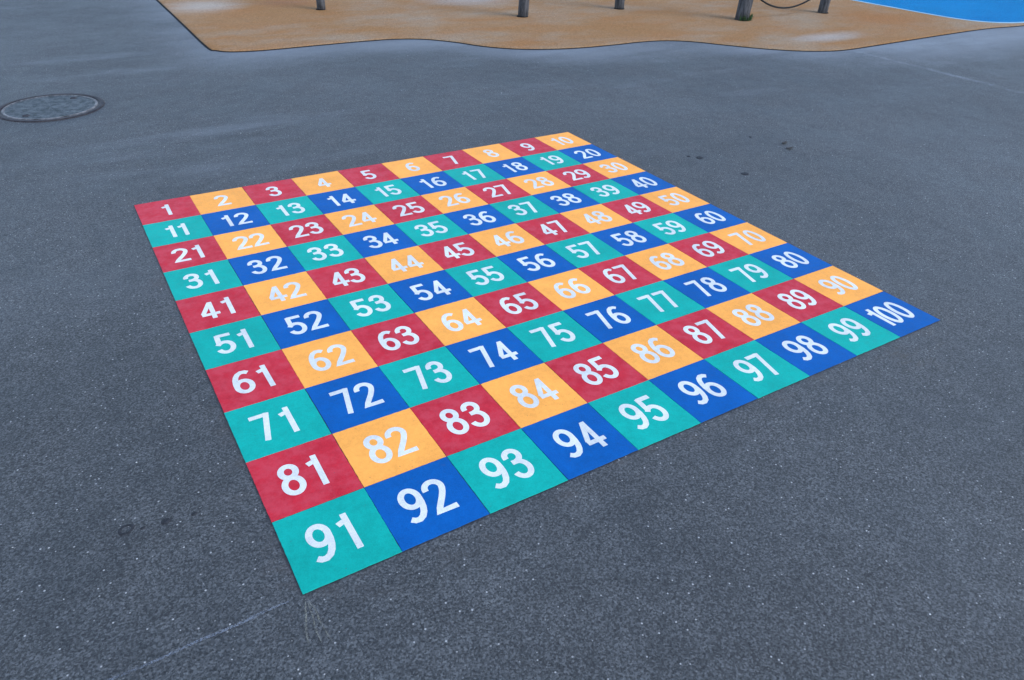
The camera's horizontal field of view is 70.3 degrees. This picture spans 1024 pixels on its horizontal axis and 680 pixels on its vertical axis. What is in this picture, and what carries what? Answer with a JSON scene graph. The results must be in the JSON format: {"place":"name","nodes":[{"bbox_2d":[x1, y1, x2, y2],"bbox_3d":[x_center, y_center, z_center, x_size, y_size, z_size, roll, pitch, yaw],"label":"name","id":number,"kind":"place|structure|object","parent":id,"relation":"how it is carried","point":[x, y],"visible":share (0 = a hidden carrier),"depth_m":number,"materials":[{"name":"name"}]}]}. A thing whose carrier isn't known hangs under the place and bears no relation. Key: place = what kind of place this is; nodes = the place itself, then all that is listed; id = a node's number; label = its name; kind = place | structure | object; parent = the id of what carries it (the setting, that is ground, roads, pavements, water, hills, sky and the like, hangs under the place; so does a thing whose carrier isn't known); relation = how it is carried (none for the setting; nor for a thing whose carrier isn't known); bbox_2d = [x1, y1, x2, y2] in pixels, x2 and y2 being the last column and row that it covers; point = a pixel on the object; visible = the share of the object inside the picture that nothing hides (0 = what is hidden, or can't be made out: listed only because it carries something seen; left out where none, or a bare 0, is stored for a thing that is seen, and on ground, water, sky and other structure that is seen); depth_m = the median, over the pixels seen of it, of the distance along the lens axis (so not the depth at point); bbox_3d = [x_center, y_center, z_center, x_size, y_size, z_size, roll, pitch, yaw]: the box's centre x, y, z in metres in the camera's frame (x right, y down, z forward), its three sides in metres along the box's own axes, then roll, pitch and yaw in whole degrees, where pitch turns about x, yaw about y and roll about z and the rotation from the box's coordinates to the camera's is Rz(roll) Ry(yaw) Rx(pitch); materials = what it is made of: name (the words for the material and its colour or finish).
{"place":"outdoors","nodes":[
{"label":"outdoors","id":0,"kind":"place"},
{"bbox_2d":[0,0,1023,679],"bbox_3d":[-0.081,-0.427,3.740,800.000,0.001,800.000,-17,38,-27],"label":"asphalt ground","id":1,"kind":"structure","parent":0,"point":[860,516],"depth_m":2.71,"materials":[{"name":"asphalt"}]},
{"bbox_2d":[0,93,104,121],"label":"manhole cover","id":2,"kind":"object","parent":1,"relation":"on","point":[50,107],"visible":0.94,"depth_m":5.53,"materials":[{"name":"metal"}]},
{"bbox_2d":[118,524,134,535],"bbox_3d":[-1.161,0.570,2.189,0.042,0.003,0.051,19,37,24],"label":"gum spot","id":3,"kind":"object","parent":1,"relation":"on","point":[132,526],"visible":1,"depth_m":2.19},
{"bbox_2d":[161,518,170,524],"bbox_3d":[-1.056,0.553,2.220,0.029,0.003,0.027,-26,43,-35],"label":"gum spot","id":4,"kind":"object","parent":1,"relation":"on","point":[165,521],"visible":1,"depth_m":2.22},
{"bbox_2d":[134,196,200,224],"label":"number tile","id":5,"kind":"object","parent":1,"relation":"on","point":[165,210],"visible":1,"depth_m":4.07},
{"bbox_2d":[143,215,212,247],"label":"number tile","id":6,"kind":"object","parent":1,"relation":"on","point":[176,231],"visible":1,"depth_m":3.86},
{"bbox_2d":[153,236,226,272],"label":"number tile","id":7,"kind":"object","parent":1,"relation":"on","point":[187,254],"visible":1,"depth_m":3.65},
{"bbox_2d":[163,259,242,300],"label":"number tile","id":8,"kind":"object","parent":1,"relation":"on","point":[194,281],"visible":1,"depth_m":3.44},
{"bbox_2d":[175,286,260,332],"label":"number tile","id":9,"kind":"object","parent":1,"relation":"on","point":[214,309],"visible":1,"depth_m":3.23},
{"bbox_2d":[190,187,254,214],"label":"number tile","id":10,"kind":"object","parent":1,"relation":"on","point":[217,201],"visible":1,"depth_m":4.21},
{"bbox_2d":[189,316,280,369],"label":"number tile","id":11,"kind":"object","parent":1,"relation":"on","point":[225,344],"visible":1,"depth_m":3.02,"materials":[{"name":"paint"}]},
{"bbox_2d":[201,205,269,235],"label":"number tile","id":12,"kind":"object","parent":1,"relation":"on","point":[232,220],"visible":1,"depth_m":4.00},
{"bbox_2d":[214,225,286,258],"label":"number tile","id":13,"kind":"object","parent":1,"relation":"on","point":[235,244],"visible":1,"depth_m":3.79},
{"bbox_2d":[206,350,304,412],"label":"number tile","id":14,"kind":"object","parent":1,"relation":"on","point":[250,381],"visible":1,"depth_m":2.81,"materials":[{"name":"paint"}]},
{"bbox_2d":[228,247,304,285],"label":"number tile","id":15,"kind":"object","parent":1,"relation":"on","point":[264,265],"visible":1,"depth_m":3.58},
{"bbox_2d":[242,179,305,204],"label":"number tile","id":16,"kind":"object","parent":1,"relation":"on","point":[262,193],"visible":1,"depth_m":4.34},
{"bbox_2d":[224,389,330,462],"bbox_3d":[-0.843,0.299,2.610,0.300,0.003,0.300,-17,39,-27],"label":"number tile","id":17,"kind":"object","parent":1,"relation":"on","point":[274,425],"visible":1,"depth_m":2.60,"materials":[{"name":"paint"}]},
{"bbox_2d":[244,271,326,314],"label":"number tile","id":18,"kind":"object","parent":1,"relation":"on","point":[283,293],"visible":1,"depth_m":3.37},
{"bbox_2d":[256,196,322,224],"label":"number tile","id":19,"kind":"object","parent":1,"relation":"on","point":[285,210],"visible":1,"depth_m":4.13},
{"bbox_2d":[246,434,362,521],"bbox_3d":[-0.688,0.446,2.400,0.300,0.003,0.300,-17,38,-27],"label":"number tile","id":20,"kind":"object","parent":1,"relation":"on","point":[301,477],"visible":1,"depth_m":2.39,"materials":[{"name":"paint"}]},
{"bbox_2d":[261,299,350,349],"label":"number tile","id":21,"kind":"object","parent":1,"relation":"on","point":[301,324],"visible":1,"depth_m":3.16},
{"bbox_2d":[271,214,341,246],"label":"number tile","id":22,"kind":"object","parent":1,"relation":"on","point":[305,230],"visible":1,"depth_m":3.92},
{"bbox_2d":[292,171,353,195],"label":"number tile","id":23,"kind":"object","parent":1,"relation":"on","point":[322,183],"visible":1,"depth_m":4.48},
{"bbox_2d":[288,235,362,270],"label":"number tile","id":24,"kind":"object","parent":1,"relation":"on","point":[321,253],"visible":1,"depth_m":3.71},
{"bbox_2d":[282,331,377,387],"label":"number tile","id":25,"kind":"object","parent":1,"relation":"on","point":[326,359],"visible":1,"depth_m":2.94,"materials":[{"name":"paint"}]},
{"bbox_2d":[272,488,401,593],"bbox_3d":[-0.530,0.593,2.190,0.300,0.003,0.300,-17,38,-27],"label":"number tile","id":26,"kind":"object","parent":1,"relation":"on","point":[326,543],"visible":1,"depth_m":2.18,"materials":[{"name":"paint"}]},
{"bbox_2d":[307,187,372,213],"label":"number tile","id":27,"kind":"object","parent":1,"relation":"on","point":[338,200],"visible":1,"depth_m":4.27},
{"bbox_2d":[306,258,386,298],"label":"number tile","id":28,"kind":"object","parent":1,"relation":"on","point":[336,280],"visible":1,"depth_m":3.50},
{"bbox_2d":[305,367,408,433],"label":"number tile","id":29,"kind":"object","parent":1,"relation":"on","point":[353,400],"visible":1,"depth_m":2.73,"materials":[{"name":"paint"}]},
{"bbox_2d":[324,205,393,234],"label":"number tile","id":30,"kind":"object","parent":1,"relation":"on","point":[348,221],"visible":1,"depth_m":4.06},
{"bbox_2d":[338,164,399,186],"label":"number tile","id":31,"kind":"object","parent":1,"relation":"on","point":[365,175],"visible":1,"depth_m":4.61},
{"bbox_2d":[327,284,413,329],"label":"number tile","id":32,"kind":"object","parent":1,"relation":"on","point":[368,307],"visible":1,"depth_m":3.29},
{"bbox_2d":[343,224,417,257],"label":"number tile","id":33,"kind":"object","parent":1,"relation":"on","point":[378,241],"visible":1,"depth_m":3.85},
{"bbox_2d":[355,179,419,203],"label":"number tile","id":34,"kind":"object","parent":1,"relation":"on","point":[386,191],"visible":1,"depth_m":4.40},
{"bbox_2d":[332,408,445,486],"bbox_3d":[-0.431,0.366,2.534,0.300,0.003,0.300,-17,38,-27],"label":"number tile","id":35,"kind":"object","parent":1,"relation":"on","point":[386,447],"visible":1,"depth_m":2.52,"materials":[{"name":"paint"}]},
{"bbox_2d":[351,313,443,365],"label":"number tile","id":36,"kind":"object","parent":1,"relation":"on","point":[394,339],"visible":1,"depth_m":3.08,"materials":[{"name":"paint"}]},
{"bbox_2d":[365,246,443,283],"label":"number tile","id":37,"kind":"object","parent":1,"relation":"on","point":[401,264],"visible":1,"depth_m":3.64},
{"bbox_2d":[374,195,442,223],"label":"number tile","id":38,"kind":"object","parent":1,"relation":"on","point":[406,209],"visible":1,"depth_m":4.19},
{"bbox_2d":[382,156,441,178],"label":"number tile","id":39,"kind":"object","parent":1,"relation":"on","point":[411,167],"visible":1,"depth_m":4.75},
{"bbox_2d":[365,457,489,551],"bbox_3d":[-0.275,0.513,2.324,0.300,0.003,0.299,-17,39,-27],"label":"number tile","id":40,"kind":"object","parent":1,"relation":"on","point":[424,503],"visible":1,"depth_m":2.31,"materials":[{"name":"paint"}]},
{"bbox_2d":[378,346,478,407],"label":"number tile","id":41,"kind":"object","parent":1,"relation":"on","point":[424,377],"visible":1,"depth_m":2.87,"materials":[{"name":"paint"}]},
{"bbox_2d":[388,270,472,312],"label":"number tile","id":42,"kind":"object","parent":1,"relation":"on","point":[428,291],"visible":1,"depth_m":3.42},
{"bbox_2d":[395,214,467,244],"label":"number tile","id":43,"kind":"object","parent":1,"relation":"on","point":[426,230],"visible":1,"depth_m":3.98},
{"bbox_2d":[401,171,463,194],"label":"number tile","id":44,"kind":"object","parent":1,"relation":"on","point":[429,183],"visible":1,"depth_m":4.54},
{"bbox_2d":[423,150,482,170],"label":"number tile","id":45,"kind":"object","parent":1,"relation":"on","point":[451,160],"visible":1,"depth_m":4.88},
{"bbox_2d":[421,187,487,213],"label":"number tile","id":46,"kind":"object","parent":1,"relation":"on","point":[452,200],"visible":1,"depth_m":4.32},
{"bbox_2d":[418,234,495,269],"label":"number tile","id":47,"kind":"object","parent":1,"relation":"on","point":[456,251],"visible":1,"depth_m":3.77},
{"bbox_2d":[415,297,505,345],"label":"number tile","id":48,"kind":"object","parent":1,"relation":"on","point":[457,321],"visible":1,"depth_m":3.21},
{"bbox_2d":[410,384,519,456],"bbox_3d":[-0.175,0.286,2.669,0.300,0.003,0.300,-17,39,-27],"label":"number tile","id":49,"kind":"object","parent":1,"relation":"on","point":[458,421],"visible":1,"depth_m":2.66,"materials":[{"name":"paint"}]},
{"bbox_2d":[443,164,505,186],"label":"number tile","id":50,"kind":"object","parent":1,"relation":"on","point":[473,175],"visible":1,"depth_m":4.67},
{"bbox_2d":[444,204,514,233],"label":"number tile","id":51,"kind":"object","parent":1,"relation":"on","point":[477,219],"visible":1,"depth_m":4.11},
{"bbox_2d":[445,257,526,296],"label":"number tile","id":52,"kind":"object","parent":1,"relation":"on","point":[478,278],"visible":1,"depth_m":3.56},
{"bbox_2d":[463,144,520,163],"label":"number tile","id":53,"kind":"object","parent":1,"relation":"on","point":[490,153],"visible":1,"depth_m":5.01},
{"bbox_2d":[445,328,543,383],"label":"number tile","id":54,"kind":"object","parent":1,"relation":"on","point":[487,357],"visible":1,"depth_m":3.00,"materials":[{"name":"paint"}]},
{"bbox_2d":[466,179,530,203],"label":"number tile","id":55,"kind":"object","parent":1,"relation":"on","point":[497,191],"visible":1,"depth_m":4.46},
{"bbox_2d":[469,224,544,256],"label":"number tile","id":56,"kind":"object","parent":1,"relation":"on","point":[503,240],"visible":1,"depth_m":3.90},
{"bbox_2d":[447,429,567,513],"bbox_3d":[-0.018,0.433,2.459,0.300,0.003,0.300,-17,38,-27],"label":"number tile","id":57,"kind":"object","parent":1,"relation":"on","point":[505,470],"visible":1,"depth_m":2.45,"materials":[{"name":"paint"}]},
{"bbox_2d":[484,157,543,178],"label":"number tile","id":58,"kind":"object","parent":1,"relation":"on","point":[513,167],"visible":1,"depth_m":4.80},
{"bbox_2d":[474,282,561,327],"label":"number tile","id":59,"kind":"object","parent":1,"relation":"on","point":[516,304],"visible":1,"depth_m":3.35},
{"bbox_2d":[489,195,558,223],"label":"number tile","id":60,"kind":"object","parent":1,"relation":"on","point":[522,209],"visible":1,"depth_m":4.25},
{"bbox_2d":[499,138,555,156],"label":"number tile","id":61,"kind":"object","parent":1,"relation":"on","point":[527,147],"visible":1,"depth_m":5.15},
{"bbox_2d":[481,363,586,427],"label":"number tile","id":62,"kind":"object","parent":1,"relation":"on","point":[531,395],"visible":1,"depth_m":2.79,"materials":[{"name":"paint"}]},
{"bbox_2d":[497,245,576,281],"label":"number tile","id":63,"kind":"object","parent":1,"relation":"on","point":[535,263],"visible":1,"depth_m":3.69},
{"bbox_2d":[507,171,570,194],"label":"number tile","id":64,"kind":"object","parent":1,"relation":"on","point":[538,183],"visible":1,"depth_m":4.59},
{"bbox_2d":[522,150,581,170],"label":"number tile","id":65,"kind":"object","parent":1,"relation":"on","point":[550,160],"visible":1,"depth_m":4.94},
{"bbox_2d":[516,213,589,244],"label":"number tile","id":66,"kind":"object","parent":1,"relation":"on","point":[552,228],"visible":1,"depth_m":4.04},
{"bbox_2d":[507,311,601,362],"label":"number tile","id":67,"kind":"object","parent":1,"relation":"on","point":[550,337],"visible":1,"depth_m":3.14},
{"bbox_2d":[535,132,590,149],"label":"number tile","id":68,"kind":"object","parent":1,"relation":"on","point":[565,140],"visible":1,"depth_m":5.28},
{"bbox_2d":[532,187,599,212],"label":"number tile","id":69,"kind":"object","parent":1,"relation":"on","point":[565,199],"visible":1,"depth_m":4.38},
{"bbox_2d":[528,269,613,310],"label":"number tile","id":70,"kind":"object","parent":1,"relation":"on","point":[566,290],"visible":1,"depth_m":3.48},
{"bbox_2d":[546,164,608,186],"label":"number tile","id":71,"kind":"object","parent":1,"relation":"on","point":[576,175],"visible":1,"depth_m":4.73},
{"bbox_2d":[521,403,637,479],"bbox_3d":[0.237,0.353,2.593,0.300,0.003,0.300,-17,39,-27],"label":"number tile","id":72,"kind":"object","parent":1,"relation":"on","point":[577,441],"visible":1,"depth_m":2.58,"materials":[{"name":"paint"}]},
{"bbox_2d":[546,233,623,267],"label":"number tile","id":73,"kind":"object","parent":1,"relation":"on","point":[584,250],"visible":1,"depth_m":3.83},
{"bbox_2d":[558,144,616,163],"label":"number tile","id":74,"kind":"object","parent":1,"relation":"on","point":[583,154],"visible":1,"depth_m":5.07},
{"bbox_2d":[156,0,1023,51],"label":"rubber play surface","id":75,"kind":"object","parent":1,"relation":"on","point":[268,25],"visible":1,"depth_m":8.89,"materials":[{"name":"rubber"}]},
{"bbox_2d":[316,0,325,9],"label":"play post","id":76,"kind":"object","parent":75,"relation":"on","point":[320,4],"visible":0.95,"depth_m":9.07,"materials":[{"name":"grey metal"}]},
{"bbox_2d":[517,0,528,17],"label":"play post","id":77,"kind":"object","parent":75,"relation":"on","point":[523,8],"visible":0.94,"depth_m":9.09,"materials":[{"name":"grey wood"}]},
{"bbox_2d":[614,0,624,9],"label":"play post","id":78,"kind":"object","parent":75,"relation":"on","point":[619,4],"visible":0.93,"depth_m":9.81,"materials":[{"name":"grey wood"}]},
{"bbox_2d":[735,0,752,20],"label":"play post","id":79,"kind":"object","parent":75,"relation":"on","point":[744,7],"visible":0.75,"depth_m":9.38,"materials":[{"name":"grey wood"}]},
{"bbox_2d":[761,0,809,8],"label":"rope","id":80,"kind":"object","parent":79,"relation":"attached to","point":[763,1],"visible":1,"depth_m":9.75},
{"bbox_2d":[739,14,754,20],"bbox_3d":[3.074,-4.199,9.451,0.173,0.084,0.266,22,38,26],"label":"weed tuft","id":81,"kind":"object","parent":75,"relation":"on","point":[750,17],"visible":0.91,"depth_m":9.42,"materials":[{"name":"green plant"}]},
{"bbox_2d":[817,0,830,13],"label":"play post","id":82,"kind":"object","parent":75,"relation":"on","point":[823,6],"visible":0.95,"depth_m":10.07,"materials":[{"name":"grey wood"}]},
{"bbox_2d":[853,0,1023,22],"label":"blue play surface","id":83,"kind":"object","parent":75,"relation":"on","point":[1001,11],"visible":1,"depth_m":10.84,"materials":[{"name":"rubber"}]},
{"bbox_2d":[560,204,631,232],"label":"number tile","id":84,"kind":"object","parent":1,"relation":"on","point":[594,218],"visible":1,"depth_m":4.17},
{"bbox_2d":[545,343,647,402],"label":"number tile","id":85,"kind":"object","parent":1,"relation":"on","point":[593,373],"visible":1,"depth_m":2.93,"materials":[{"name":"paint"}]},
{"bbox_2d":[573,179,638,203],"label":"number tile","id":86,"kind":"object","parent":1,"relation":"on","point":[605,191],"visible":1,"depth_m":4.52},
{"bbox_2d":[563,295,654,342],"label":"number tile","id":87,"kind":"object","parent":1,"relation":"on","point":[606,319],"visible":1,"depth_m":3.27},
{"bbox_2d":[584,157,643,178],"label":"number tile","id":88,"kind":"object","parent":1,"relation":"on","point":[615,167],"visible":1,"depth_m":4.86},
{"bbox_2d":[578,256,661,294],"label":"number tile","id":89,"kind":"object","parent":1,"relation":"on","point":[618,275],"visible":1,"depth_m":3.62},
{"bbox_2d":[591,223,667,255],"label":"number tile","id":90,"kind":"object","parent":1,"relation":"on","point":[627,239],"visible":1,"depth_m":3.96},
{"bbox_2d":[602,195,671,222],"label":"number tile","id":91,"kind":"object","parent":1,"relation":"on","point":[637,208],"visible":1,"depth_m":4.31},
{"bbox_2d":[611,171,675,194],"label":"number tile","id":92,"kind":"object","parent":1,"relation":"on","point":[644,182],"visible":1,"depth_m":4.65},
{"bbox_2d":[588,380,699,449],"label":"number tile","id":93,"kind":"object","parent":1,"relation":"on","point":[639,416],"visible":1,"depth_m":2.72,"materials":[{"name":"paint"}]},
{"bbox_2d":[603,325,702,379],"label":"number tile","id":94,"kind":"object","parent":1,"relation":"on","point":[649,353],"visible":1,"depth_m":3.06,"materials":[{"name":"paint"}]},
{"bbox_2d":[615,280,704,324],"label":"number tile","id":95,"kind":"object","parent":1,"relation":"on","point":[659,302],"visible":1,"depth_m":3.41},
{"bbox_2d":[625,244,705,279],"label":"number tile","id":96,"kind":"object","parent":1,"relation":"on","point":[665,261],"visible":1,"depth_m":3.75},
{"bbox_2d":[634,213,707,242],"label":"number tile","id":97,"kind":"object","parent":1,"relation":"on","point":[670,228],"visible":1,"depth_m":4.10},
{"bbox_2d":[640,187,709,212],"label":"number tile","id":98,"kind":"object","parent":1,"relation":"on","point":[674,199],"visible":1,"depth_m":4.44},
{"bbox_2d":[649,359,757,422],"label":"number tile","id":99,"kind":"object","parent":1,"relation":"on","point":[701,391],"visible":1,"depth_m":2.85,"materials":[{"name":"paint"}]},
{"bbox_2d":[657,308,753,358],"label":"number tile","id":100,"kind":"object","parent":1,"relation":"on","point":[705,333],"visible":1,"depth_m":3.20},
{"bbox_2d":[663,267,749,307],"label":"number tile","id":101,"kind":"object","parent":1,"relation":"on","point":[706,287],"visible":1,"depth_m":3.54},
{"bbox_2d":[668,233,748,266],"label":"number tile","id":102,"kind":"object","parent":1,"relation":"on","point":[707,249],"visible":1,"depth_m":3.89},
{"bbox_2d":[674,204,745,232],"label":"number tile","id":103,"kind":"object","parent":1,"relation":"on","point":[708,218],"visible":1,"depth_m":4.23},
{"bbox_2d":[709,222,786,253],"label":"number tile","id":104,"kind":"object","parent":1,"relation":"on","point":[747,238],"visible":1,"depth_m":4.02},
{"bbox_2d":[708,255,792,292],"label":"number tile","id":105,"kind":"object","parent":1,"relation":"on","point":[750,274],"visible":1,"depth_m":3.68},
{"bbox_2d":[706,293,799,339],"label":"number tile","id":106,"kind":"object","parent":1,"relation":"on","point":[752,316],"visible":1,"depth_m":3.33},
{"bbox_2d":[704,340,808,397],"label":"number tile","id":107,"kind":"object","parent":1,"relation":"on","point":[756,369],"visible":1,"depth_m":2.99,"materials":[{"name":"paint"}]},
{"bbox_2d":[749,243,831,278],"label":"number tile","id":108,"kind":"object","parent":1,"relation":"on","point":[790,260],"visible":1,"depth_m":3.81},
{"bbox_2d":[752,279,842,321],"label":"number tile","id":109,"kind":"object","parent":1,"relation":"on","point":[797,300],"visible":1,"depth_m":3.47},
{"bbox_2d":[755,323,856,375],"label":"number tile","id":110,"kind":"object","parent":1,"relation":"on","point":[807,350],"visible":1,"depth_m":3.12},
{"bbox_2d":[794,266,882,305],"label":"number tile","id":111,"kind":"object","parent":1,"relation":"on","point":[837,285],"visible":1,"depth_m":3.60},
{"bbox_2d":[801,306,899,354],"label":"number tile","id":112,"kind":"object","parent":1,"relation":"on","point":[851,331],"visible":1,"depth_m":3.26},
{"bbox_2d":[844,291,939,336],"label":"number tile","id":113,"kind":"object","parent":1,"relation":"on","point":[893,314],"visible":1,"depth_m":3.39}
]}

